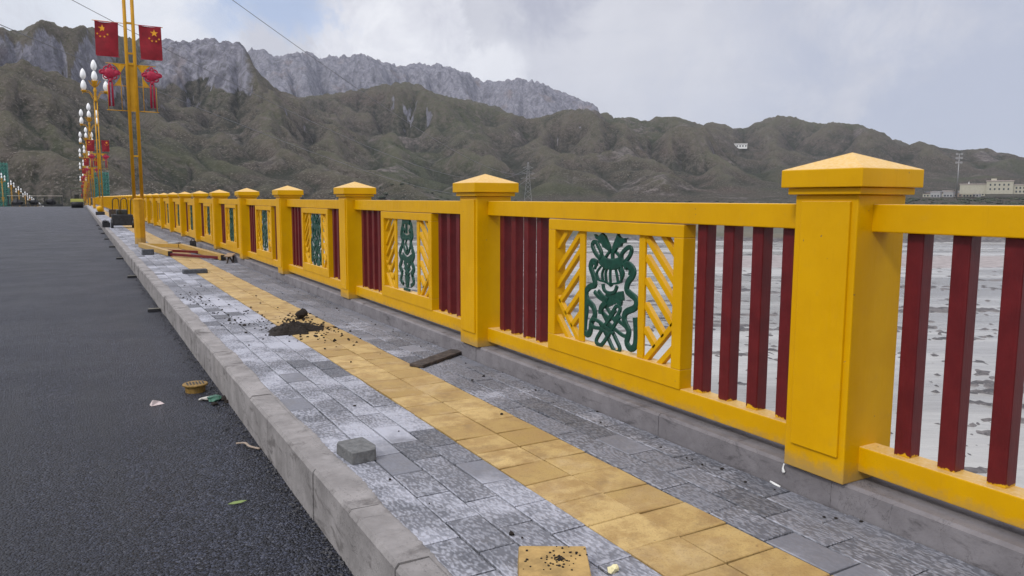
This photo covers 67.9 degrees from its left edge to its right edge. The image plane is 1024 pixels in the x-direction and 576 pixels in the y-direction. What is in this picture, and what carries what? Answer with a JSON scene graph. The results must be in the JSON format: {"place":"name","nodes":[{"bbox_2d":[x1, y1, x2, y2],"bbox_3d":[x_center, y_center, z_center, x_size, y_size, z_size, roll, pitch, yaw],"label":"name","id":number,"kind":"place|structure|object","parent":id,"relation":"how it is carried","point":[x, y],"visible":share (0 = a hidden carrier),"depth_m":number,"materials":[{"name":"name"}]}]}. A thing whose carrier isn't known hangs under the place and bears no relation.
{"place":"outdoors","nodes":[
{"label":"outdoors","id":0,"kind":"place"},
{"bbox_2d":[0,207,353,575],"bbox_3d":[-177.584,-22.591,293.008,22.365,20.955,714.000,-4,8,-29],"label":"road","id":1,"kind":"structure","parent":0,"point":[106,469],"depth_m":5.10,"materials":[{"name":"grey asphalt"}]},
{"bbox_2d":[7,195,62,205],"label":"parked vehicles","id":2,"kind":"object","parent":1,"relation":"on","point":[35,202],"visible":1,"depth_m":166.52,"materials":[{"name":"black metal"}]},
{"bbox_2d":[70,188,82,207],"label":"road roller","id":3,"kind":"object","parent":1,"relation":"on","point":[76,202],"visible":1,"depth_m":124.97,"materials":[{"name":"yellow metal"}]},
{"bbox_2d":[147,308,160,311],"bbox_3d":[-5.206,0.318,11.071,0.170,0.046,0.100,-4,8,-29],"label":"drain trough","id":4,"kind":"object","parent":1,"relation":"on","point":[153,309],"visible":1,"depth_m":11.04,"materials":[{"name":"black metal"}]},
{"bbox_2d":[150,400,163,405],"bbox_3d":[-2.842,0.907,6.081,0.065,0.045,0.105,6,9,43],"label":"stone chip","id":5,"kind":"object","parent":1,"relation":"on","point":[154,402],"visible":1,"depth_m":6.06,"materials":[{"name":"white stone"}]},
{"bbox_2d":[182,380,207,393],"bbox_3d":[-2.704,0.847,6.496,0.206,0.074,0.206,-4,8,-29],"label":"round drain","id":6,"kind":"object","parent":1,"relation":"on","point":[195,387],"visible":1,"depth_m":6.44,"materials":[{"name":"yellow plastic"}]},
{"bbox_2d":[199,394,228,405],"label":"crumpled litter","id":7,"kind":"object","parent":1,"relation":"on","point":[213,398],"visible":0.88,"depth_m":6.18,"materials":[{"name":"green plastic"}]},
{"bbox_2d":[229,500,246,503],"bbox_3d":[-1.481,1.155,4.104,0.100,0.004,0.028,-9,17,-17],"label":"leaf","id":8,"kind":"object","parent":1,"relation":"on","point":[237,502],"visible":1,"depth_m":4.10,"materials":[{"name":"green plant"}]},
{"bbox_2d":[236,442,260,449],"bbox_3d":[-1.744,1.041,5.036,0.220,0.020,0.040,4,8,32],"label":"twig","id":9,"kind":"object","parent":1,"relation":"on","point":[250,446],"visible":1,"depth_m":5.01,"materials":[{"name":"beige wood"}]},
{"bbox_2d":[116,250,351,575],"bbox_3d":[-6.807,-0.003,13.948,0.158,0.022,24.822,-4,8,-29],"label":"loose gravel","id":10,"kind":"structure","parent":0,"point":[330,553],"depth_m":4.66,"materials":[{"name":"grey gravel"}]},
{"bbox_2d":[0,20,1023,220],"bbox_3d":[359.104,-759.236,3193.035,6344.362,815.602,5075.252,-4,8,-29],"label":"mountains","id":11,"kind":"structure","parent":0,"point":[565,145],"depth_m":1327.35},
{"bbox_2d":[521,162,534,200],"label":"power pylon","id":12,"kind":"object","parent":11,"relation":"on","point":[527,179],"visible":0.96,"depth_m":869.59,"materials":[{"name":"metal"}]},
{"bbox_2d":[0,24,526,193],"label":"power line","id":13,"kind":"object","parent":12,"relation":"attached to","point":[203,109],"visible":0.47,"depth_m":148.28,"materials":[{"name":"black metal"}]},
{"bbox_2d":[72,0,525,178],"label":"power line","id":14,"kind":"object","parent":12,"relation":"attached to","point":[269,101],"visible":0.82,"depth_m":202.43,"materials":[{"name":"black metal"}]},
{"bbox_2d":[233,0,526,173],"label":"power line","id":15,"kind":"object","parent":12,"relation":"attached to","point":[354,86],"visible":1,"depth_m":208.70,"materials":[{"name":"black metal"}]},
{"bbox_2d":[377,180,1023,204],"bbox_3d":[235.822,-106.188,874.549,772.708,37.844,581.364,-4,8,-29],"label":"scrub","id":16,"kind":"object","parent":11,"relation":"on","point":[964,202],"visible":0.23,"depth_m":904.31,"materials":[{"name":"green plant"}]},
{"bbox_2d":[734,143,747,148],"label":"hillside hall","id":17,"kind":"structure","parent":11,"relation":"on","point":[741,145],"depth_m":1935.52,"materials":[{"name":"white paint"}]},
{"bbox_2d":[930,191,941,196],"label":"village house","id":18,"kind":"structure","parent":11,"relation":"on","point":[936,194],"depth_m":1021.71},
{"bbox_2d":[943,191,955,196],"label":"village house","id":19,"kind":"structure","parent":11,"relation":"on","point":[948,193],"depth_m":1023.13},
{"bbox_2d":[955,153,962,197],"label":"floodlight mast","id":20,"kind":"object","parent":11,"relation":"on","point":[958,162],"visible":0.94,"depth_m":983.32,"materials":[{"name":"metal"}]},
{"bbox_2d":[962,194,972,196],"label":"village house","id":21,"kind":"structure","parent":11,"relation":"on","point":[967,195],"depth_m":1007.86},
{"bbox_2d":[959,179,1023,193],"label":"cream building","id":22,"kind":"structure","parent":11,"relation":"on","point":[993,186],"depth_m":962.93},
{"bbox_2d":[0,0,1023,156],"label":"sky","id":23,"kind":"structure","parent":0,"point":[949,74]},
{"bbox_2d":[210,215,1023,473],"bbox_3d":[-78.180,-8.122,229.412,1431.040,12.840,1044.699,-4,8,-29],"label":"river plain","id":24,"kind":"structure","parent":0,"point":[940,261],"depth_m":274.38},
{"bbox_2d":[263,239,1023,487],"bbox_3d":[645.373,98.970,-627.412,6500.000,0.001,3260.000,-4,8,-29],"label":"river","id":25,"kind":"structure","parent":0,"point":[985,350],"depth_m":133.44,"materials":[{"name":"liquid"}]},
{"bbox_2d":[0,162,10,206],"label":"scaffold tower","id":26,"kind":"structure","parent":25,"relation":"in","point":[5,191],"depth_m":576.81,"materials":[{"name":"metal"}]},
{"bbox_2d":[92,171,109,204],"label":"scaffold tower","id":27,"kind":"structure","parent":25,"relation":"in","point":[105,183],"depth_m":599.79,"materials":[{"name":"metal"}]},
{"bbox_3d":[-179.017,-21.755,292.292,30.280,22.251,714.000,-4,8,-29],"label":"bridge deck","id":28,"kind":"structure","parent":0,"visible":0},
{"bbox_2d":[98,205,1023,575],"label":"railing plinth","id":29,"kind":"structure","parent":28,"relation":"on","point":[980,541],"depth_m":3.95,"materials":[{"name":"concrete"}]},
{"bbox_2d":[123,195,126,209],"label":"railing post","id":30,"kind":"object","parent":29,"relation":"on","point":[125,206],"visible":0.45,"depth_m":55.31,"materials":[{"name":"yellow paint"}]},
{"bbox_2d":[126,195,129,213],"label":"railing post","id":31,"kind":"object","parent":29,"relation":"on","point":[127,197],"visible":0.43,"depth_m":52.26,"materials":[{"name":"yellow paint"}]},
{"bbox_2d":[129,195,132,214],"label":"railing post","id":32,"kind":"object","parent":29,"relation":"on","point":[130,196],"visible":0.41,"depth_m":49.21,"materials":[{"name":"yellow paint"}]},
{"bbox_2d":[144,198,146,220],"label":"railing bay","id":33,"kind":"object","parent":29,"relation":"on","point":[145,209],"visible":0.2,"depth_m":39.11,"materials":[{"name":"red paint"}]},
{"bbox_2d":[145,194,152,223],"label":"railing post","id":34,"kind":"object","parent":29,"relation":"on","point":[148,205],"visible":0.62,"depth_m":36.97,"materials":[{"name":"yellow paint"}]},
{"bbox_2d":[149,198,153,223],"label":"railing bay","id":35,"kind":"object","parent":34,"relation":"attached to","point":[150,200],"visible":0.31,"depth_m":36.07,"materials":[{"name":"yellow paint"}]},
{"bbox_2d":[151,193,158,225],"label":"railing post","id":36,"kind":"object","parent":29,"relation":"on","point":[154,207],"visible":0.65,"depth_m":33.91,"materials":[{"name":"yellow paint"}]},
{"bbox_2d":[158,193,167,228],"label":"railing post","id":37,"kind":"object","parent":29,"relation":"on","point":[162,209],"visible":0.66,"depth_m":30.84,"materials":[{"name":"yellow paint"}]},
{"bbox_2d":[155,198,160,225],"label":"railing bay","id":38,"kind":"object","parent":37,"relation":"attached to","point":[158,210],"visible":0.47,"depth_m":32.97,"materials":[{"name":"red paint"}]},
{"bbox_2d":[166,192,178,231],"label":"railing post","id":39,"kind":"object","parent":29,"relation":"on","point":[173,195],"visible":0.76,"depth_m":27.78,"materials":[{"name":"yellow paint"}]},
{"bbox_2d":[163,198,168,228],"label":"railing bay","id":40,"kind":"object","parent":39,"relation":"attached to","point":[165,200],"visible":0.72,"depth_m":29.88,"materials":[{"name":"red paint"}]},
{"bbox_2d":[172,198,179,232],"bbox_3d":[-11.549,-2.513,26.434,0.123,1.180,3.230,-4,8,-29],"label":"railing bay","id":41,"kind":"object","parent":39,"relation":"attached to","point":[177,215],"visible":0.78,"depth_m":26.77,"materials":[{"name":"red paint"}]},
{"bbox_2d":[177,192,191,235],"bbox_3d":[-10.672,-2.423,24.896,0.417,1.452,0.417,-4,8,-29],"label":"railing post","id":42,"kind":"object","parent":29,"relation":"on","point":[182,196],"visible":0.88,"depth_m":24.72,"materials":[{"name":"yellow paint"}]},
{"bbox_2d":[191,191,208,241],"bbox_3d":[-8.932,-2.060,21.835,0.417,1.452,0.417,-4,8,-29],"label":"railing post","id":43,"kind":"object","parent":29,"relation":"on","point":[197,195],"visible":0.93,"depth_m":21.66,"materials":[{"name":"yellow paint"}]},
{"bbox_2d":[184,199,194,237],"bbox_3d":[-9.808,-2.150,23.373,0.123,1.180,3.230,-4,8,-29],"label":"railing bay","id":44,"kind":"object","parent":43,"relation":"attached to","point":[189,218],"visible":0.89,"depth_m":23.60,"materials":[{"name":"red paint"}]},
{"bbox_2d":[198,199,213,244],"bbox_3d":[-8.067,-1.787,20.312,0.123,1.180,3.230,-4,8,-29],"label":"railing bay","id":45,"kind":"object","parent":43,"relation":"attached to","point":[207,225],"visible":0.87,"depth_m":20.47,"materials":[{"name":"red paint"}]},
{"bbox_2d":[209,190,229,248],"bbox_3d":[-7.191,-1.697,18.774,0.417,1.452,0.417,-4,8,-29],"label":"railing post","id":46,"kind":"object","parent":29,"relation":"on","point":[216,195],"visible":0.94,"depth_m":18.60,"materials":[{"name":"yellow paint"}]},
{"bbox_2d":[218,199,239,253],"bbox_3d":[-6.327,-1.424,17.251,0.123,1.180,3.230,-4,8,-29],"label":"railing bay","id":47,"kind":"object","parent":29,"relation":"on","point":[229,216],"visible":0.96,"depth_m":17.31,"materials":[{"name":"red paint"}]},
{"bbox_2d":[234,188,258,258],"bbox_3d":[-5.451,-1.334,15.713,0.417,1.452,0.417,-4,8,-29],"label":"railing post","id":48,"kind":"object","parent":29,"relation":"on","point":[242,195],"visible":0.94,"depth_m":15.54,"materials":[{"name":"yellow paint"}]},
{"bbox_2d":[246,199,277,266],"bbox_3d":[-4.586,-1.061,14.190,0.123,1.180,3.230,-4,8,-29],"label":"railing bay","id":49,"kind":"object","parent":29,"relation":"on","point":[259,238],"visible":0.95,"depth_m":14.18,"materials":[{"name":"yellow paint"}]},
{"bbox_2d":[272,186,303,273],"bbox_3d":[-3.710,-0.971,12.652,0.417,1.452,0.417,-4,8,-29],"label":"railing post","id":50,"kind":"object","parent":29,"relation":"on","point":[282,195],"visible":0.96,"depth_m":12.49,"materials":[{"name":"yellow paint"}]},
{"bbox_2d":[334,182,375,298],"bbox_3d":[-1.970,-0.608,9.591,0.417,1.452,0.417,-4,8,-29],"label":"railing post","id":51,"kind":"object","parent":29,"relation":"on","point":[350,241],"visible":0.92,"depth_m":9.43,"materials":[{"name":"yellow paint"}]},
{"bbox_2d":[287,199,340,288],"bbox_3d":[-2.846,-0.698,11.129,0.123,1.180,3.230,-4,8,-29],"label":"railing bay","id":52,"kind":"object","parent":51,"relation":"attached to","point":[306,251],"visible":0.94,"depth_m":11.01,"materials":[{"name":"yellow paint"}]},
{"bbox_2d":[453,174,518,346],"bbox_3d":[-0.229,-0.245,6.530,0.417,1.452,0.417,-4,8,-29],"label":"railing post","id":53,"kind":"object","parent":29,"relation":"on","point":[480,263],"visible":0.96,"depth_m":6.38,"materials":[{"name":"yellow paint"}]},
{"bbox_2d":[354,200,460,331],"bbox_3d":[-1.105,-0.335,8.068,0.123,1.180,3.230,-4,8,-29],"label":"railing bay","id":54,"kind":"object","parent":53,"relation":"attached to","point":[439,302],"visible":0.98,"depth_m":7.76,"materials":[{"name":"yellow paint"}]},
{"bbox_2d":[770,463,784,486],"bbox_3d":[1.281,0.897,3.671,0.018,0.122,0.085,-4,8,-29],"label":"paint drip","id":55,"kind":"object","parent":29,"relation":"attached to","point":[774,483],"visible":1,"depth_m":3.65},
{"bbox_2d":[781,152,923,484],"bbox_3d":[1.512,0.118,3.469,0.417,1.452,0.417,-4,8,-29],"label":"railing post","id":56,"kind":"object","parent":29,"relation":"on","point":[845,300],"visible":0.98,"depth_m":3.34,"materials":[{"name":"yellow paint"}]},
{"bbox_2d":[488,201,795,444],"bbox_3d":[0.635,0.028,5.007,0.123,1.180,3.230,-4,8,-29],"label":"railing bay","id":57,"kind":"object","parent":56,"relation":"attached to","point":[533,322],"visible":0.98,"depth_m":4.53,"materials":[{"name":"yellow paint"}]},
{"bbox_2d":[858,204,1023,528],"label":"railing bay","id":58,"kind":"object","parent":56,"relation":"attached to","point":[996,493],"visible":1,"depth_m":3.00,"materials":[{"name":"yellow paint"}]},
{"bbox_3d":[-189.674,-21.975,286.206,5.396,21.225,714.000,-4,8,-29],"label":"far walkway","id":59,"kind":"structure","parent":0,"visible":0},
{"bbox_2d":[0,173,5,201],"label":"street lamp","id":60,"kind":"object","parent":59,"relation":"on","point":[2,185],"visible":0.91,"depth_m":251.68,"materials":[{"name":"gold metal"}]},
{"bbox_2d":[8,180,14,200],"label":"street lamp","id":61,"kind":"object","parent":59,"relation":"on","point":[11,187],"visible":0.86,"depth_m":285.37,"materials":[{"name":"gold metal"}]},
{"bbox_3d":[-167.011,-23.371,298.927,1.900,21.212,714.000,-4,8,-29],"label":"walkway bed","id":62,"kind":"structure","parent":0,"visible":0},
{"bbox_2d":[87,205,108,210],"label":"grey paving","id":63,"kind":"structure","parent":62,"relation":"on","point":[91,208],"depth_m":89.95,"materials":[{"name":"grey stone"}]},
{"bbox_2d":[79,160,87,204],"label":"street lamp","id":64,"kind":"object","parent":63,"relation":"on","point":[83,175],"visible":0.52,"depth_m":209.92,"materials":[{"name":"gold metal"}]},
{"bbox_2d":[79,145,89,204],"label":"street lamp","id":65,"kind":"object","parent":63,"relation":"on","point":[86,182],"visible":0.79,"depth_m":168.54,"materials":[{"name":"gold metal"}]},
{"bbox_2d":[78,127,92,205],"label":"street lamp","id":66,"kind":"object","parent":63,"relation":"on","point":[85,139],"visible":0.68,"depth_m":129.53,"materials":[{"name":"gold metal"}]},
{"bbox_2d":[79,103,98,208],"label":"street lamp","id":67,"kind":"object","parent":63,"relation":"on","point":[88,119],"visible":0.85,"depth_m":96.64,"materials":[{"name":"gold metal"}]},
{"bbox_2d":[83,158,88,165],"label":"flag","id":68,"kind":"object","parent":67,"relation":"attached to","point":[86,161],"visible":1,"depth_m":96.80,"materials":[{"name":"fabric"}]},
{"bbox_2d":[86,205,447,575],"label":"kerb","id":69,"kind":"structure","parent":62,"relation":"on","point":[364,532],"depth_m":4.12,"materials":[{"name":"concrete"}]},
{"bbox_2d":[93,211,661,575],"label":"grey paving","id":70,"kind":"structure","parent":62,"relation":"on","point":[480,507],"depth_m":3.97,"materials":[{"name":"grey stone"}]},
{"bbox_2d":[80,60,107,211],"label":"street lamp","id":71,"kind":"object","parent":70,"relation":"on","point":[93,65],"visible":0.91,"depth_m":66.51,"materials":[{"name":"gold metal"}]},
{"bbox_2d":[86,140,93,150],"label":"flag","id":72,"kind":"object","parent":71,"relation":"attached to","point":[90,145],"visible":1,"depth_m":66.56,"materials":[{"name":"fabric"}]},
{"bbox_2d":[88,154,94,166],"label":"chinese knot","id":73,"kind":"object","parent":71,"relation":"attached to","point":[91,157],"visible":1,"depth_m":66.71,"materials":[{"name":"red fabric"}]},
{"bbox_2d":[101,140,109,151],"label":"flag","id":74,"kind":"object","parent":71,"relation":"attached to","point":[105,145],"visible":1,"depth_m":67.13,"materials":[{"name":"fabric"}]},
{"bbox_2d":[102,154,108,167],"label":"chinese knot","id":75,"kind":"object","parent":71,"relation":"attached to","point":[106,156],"visible":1,"depth_m":67.25,"materials":[{"name":"red fabric"}]},
{"bbox_2d":[96,206,104,214],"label":"mixer","id":76,"kind":"object","parent":70,"relation":"on","point":[99,210],"visible":1,"depth_m":61.13,"materials":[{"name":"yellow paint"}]},
{"bbox_2d":[102,220,110,226],"bbox_3d":[-19.072,-3.023,35.749,0.345,0.332,0.600,-4,8,-29],"label":"rubble sack","id":77,"kind":"object","parent":70,"relation":"on","point":[105,223],"visible":0.99,"depth_m":35.54,"materials":[{"name":"grey fabric"}]},
{"bbox_2d":[111,198,133,227],"bbox_3d":[-17.886,-3.463,35.051,1.125,1.376,0.982,-4,8,-29],"label":"site machine","id":78,"kind":"object","parent":70,"relation":"on","point":[121,217],"visible":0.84,"depth_m":34.70,"materials":[{"name":"black metal"}]},
{"bbox_2d":[98,0,162,243],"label":"street lamp","id":79,"kind":"object","parent":70,"relation":"on","point":[133,106],"visible":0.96,"depth_m":22.42,"materials":[{"name":"gold metal"}]},
{"bbox_2d":[94,20,118,56],"bbox_3d":[-11.650,-7.166,21.899,0.621,0.979,0.061,-4,8,-29],"label":"flag","id":80,"kind":"object","parent":79,"relation":"attached to","point":[106,39],"visible":1,"depth_m":21.88,"materials":[{"name":"fabric"}]},
{"bbox_2d":[99,64,120,105],"bbox_3d":[-11.632,-5.884,22.050,0.569,1.200,0.109,-4,8,-29],"label":"chinese knot","id":81,"kind":"object","parent":79,"relation":"attached to","point":[108,72],"visible":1,"depth_m":22.02,"materials":[{"name":"red fabric"}]},
{"bbox_2d":[138,25,162,60],"bbox_3d":[-10.664,-7.227,22.449,0.621,0.979,0.055,-4,8,-29],"label":"flag","id":82,"kind":"object","parent":79,"relation":"attached to","point":[150,39],"visible":1,"depth_m":22.44,"materials":[{"name":"fabric"}]},
{"bbox_2d":[141,67,161,108],"bbox_3d":[-10.674,-5.944,22.588,0.569,1.200,0.109,-4,8,-29],"label":"chinese knot","id":83,"kind":"object","parent":79,"relation":"attached to","point":[151,75],"visible":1,"depth_m":22.56,"materials":[{"name":"red fabric"}]},
{"bbox_2d":[142,249,153,254],"bbox_3d":[-8.833,-0.872,18.466,0.260,0.130,0.200,-4,8,-35],"label":"stone block","id":84,"kind":"object","parent":70,"relation":"on","point":[147,251],"depth_m":18.39,"materials":[{"name":"stone"}]},
{"bbox_2d":[182,268,207,273],"bbox_3d":[-5.830,-0.309,13.995,0.419,0.070,0.200,-4,8,-30],"label":"loose paver","id":85,"kind":"object","parent":70,"relation":"on","point":[192,271],"visible":1,"depth_m":13.93,"materials":[{"name":"brick"}]},
{"bbox_2d":[118,237,452,575],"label":"mortar","id":86,"kind":"object","parent":70,"relation":"on","point":[374,496],"visible":1,"depth_m":4.00,"materials":[{"name":"concrete"}]},
{"bbox_2d":[337,437,375,464],"bbox_3d":[-0.826,0.869,4.074,0.165,0.062,0.240,-4,8,-35],"label":"loose paver","id":87,"kind":"object","parent":70,"relation":"on","point":[354,451],"visible":1,"depth_m":4.01,"materials":[{"name":"grey stone"}]},
{"bbox_2d":[518,546,590,575],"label":"loose paver","id":88,"kind":"object","parent":70,"relation":"on","point":[580,566],"visible":1,"depth_m":2.77,"materials":[{"name":"beige stone"}]},
{"bbox_2d":[524,546,587,570],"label":"soil crumbs","id":89,"kind":"object","parent":88,"relation":"on","point":[559,558],"visible":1,"depth_m":2.78,"materials":[{"name":"brown soil"}]},
{"bbox_2d":[607,564,618,573],"bbox_3d":[0.374,1.038,2.811,0.046,0.034,0.030,-4,8,-29],"label":"wrapper ball","id":90,"kind":"object","parent":70,"relation":"on","point":[613,568],"visible":1,"depth_m":2.80,"materials":[{"name":"beige paper"}]},
{"bbox_2d":[104,211,832,575],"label":"yellow guide paving","id":91,"kind":"structure","parent":62,"relation":"on","point":[662,533],"depth_m":3.88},
{"bbox_2d":[109,209,116,216],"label":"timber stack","id":92,"kind":"object","parent":91,"relation":"on","point":[110,211],"visible":0.46,"depth_m":54.25,"materials":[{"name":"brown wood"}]},
{"bbox_2d":[268,320,323,335],"bbox_3d":[-2.274,0.399,7.959,0.628,0.125,0.610,-4,8,-29],"label":"soil heap","id":93,"kind":"object","parent":91,"relation":"on","point":[293,327],"visible":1,"depth_m":7.82,"materials":[{"name":"soil"}]},
{"bbox_2d":[295,308,307,318],"bbox_3d":[-2.418,0.300,8.742,0.142,0.133,0.132,-4,8,-29],"label":"soil clod","id":94,"kind":"object","parent":91,"relation":"on","point":[302,313],"visible":0.99,"depth_m":8.70,"materials":[{"name":"brown soil"}]},
{"bbox_2d":[180,281,862,538],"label":"soil crumbs","id":95,"kind":"object","parent":91,"relation":"on","point":[511,533],"visible":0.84,"depth_m":8.18,"materials":[{"name":"brown soil"}]},
{"bbox_2d":[107,211,995,575],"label":"grey paving","id":96,"kind":"structure","parent":62,"relation":"on","point":[797,525],"depth_m":3.89,"materials":[{"name":"grey stone"}]},
{"bbox_2d":[138,243,225,259],"bbox_3d":[-8.325,-0.944,19.067,0.956,0.120,5.950,-4,8,-35],"label":"spare railing frame","id":97,"kind":"object","parent":96,"relation":"on","point":[204,253],"visible":0.99,"depth_m":18.82,"materials":[{"name":"yellow paint"}]},
{"bbox_2d":[189,238,195,246],"bbox_3d":[-8.800,-1.239,20.985,0.160,0.278,0.120,-4,8,-29],"label":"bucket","id":98,"kind":"object","parent":96,"relation":"on","point":[192,243],"visible":0.86,"depth_m":20.94,"materials":[{"name":"black plastic"}]},
{"bbox_2d":[224,253,235,263],"bbox_3d":[-6.060,-0.633,16.357,0.170,0.194,0.648,-1,7,-13],"label":"wood scrap","id":99,"kind":"object","parent":96,"relation":"on","point":[229,255],"visible":0.96,"depth_m":16.31,"materials":[{"name":"beige wood"}]},
{"bbox_2d":[410,349,461,367],"bbox_3d":[-0.635,0.599,6.510,0.135,0.030,0.652,4,7,27],"label":"wood plank","id":100,"kind":"object","parent":96,"relation":"on","point":[434,359],"visible":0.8,"depth_m":6.43,"materials":[{"name":"brown wood"}]}
]}

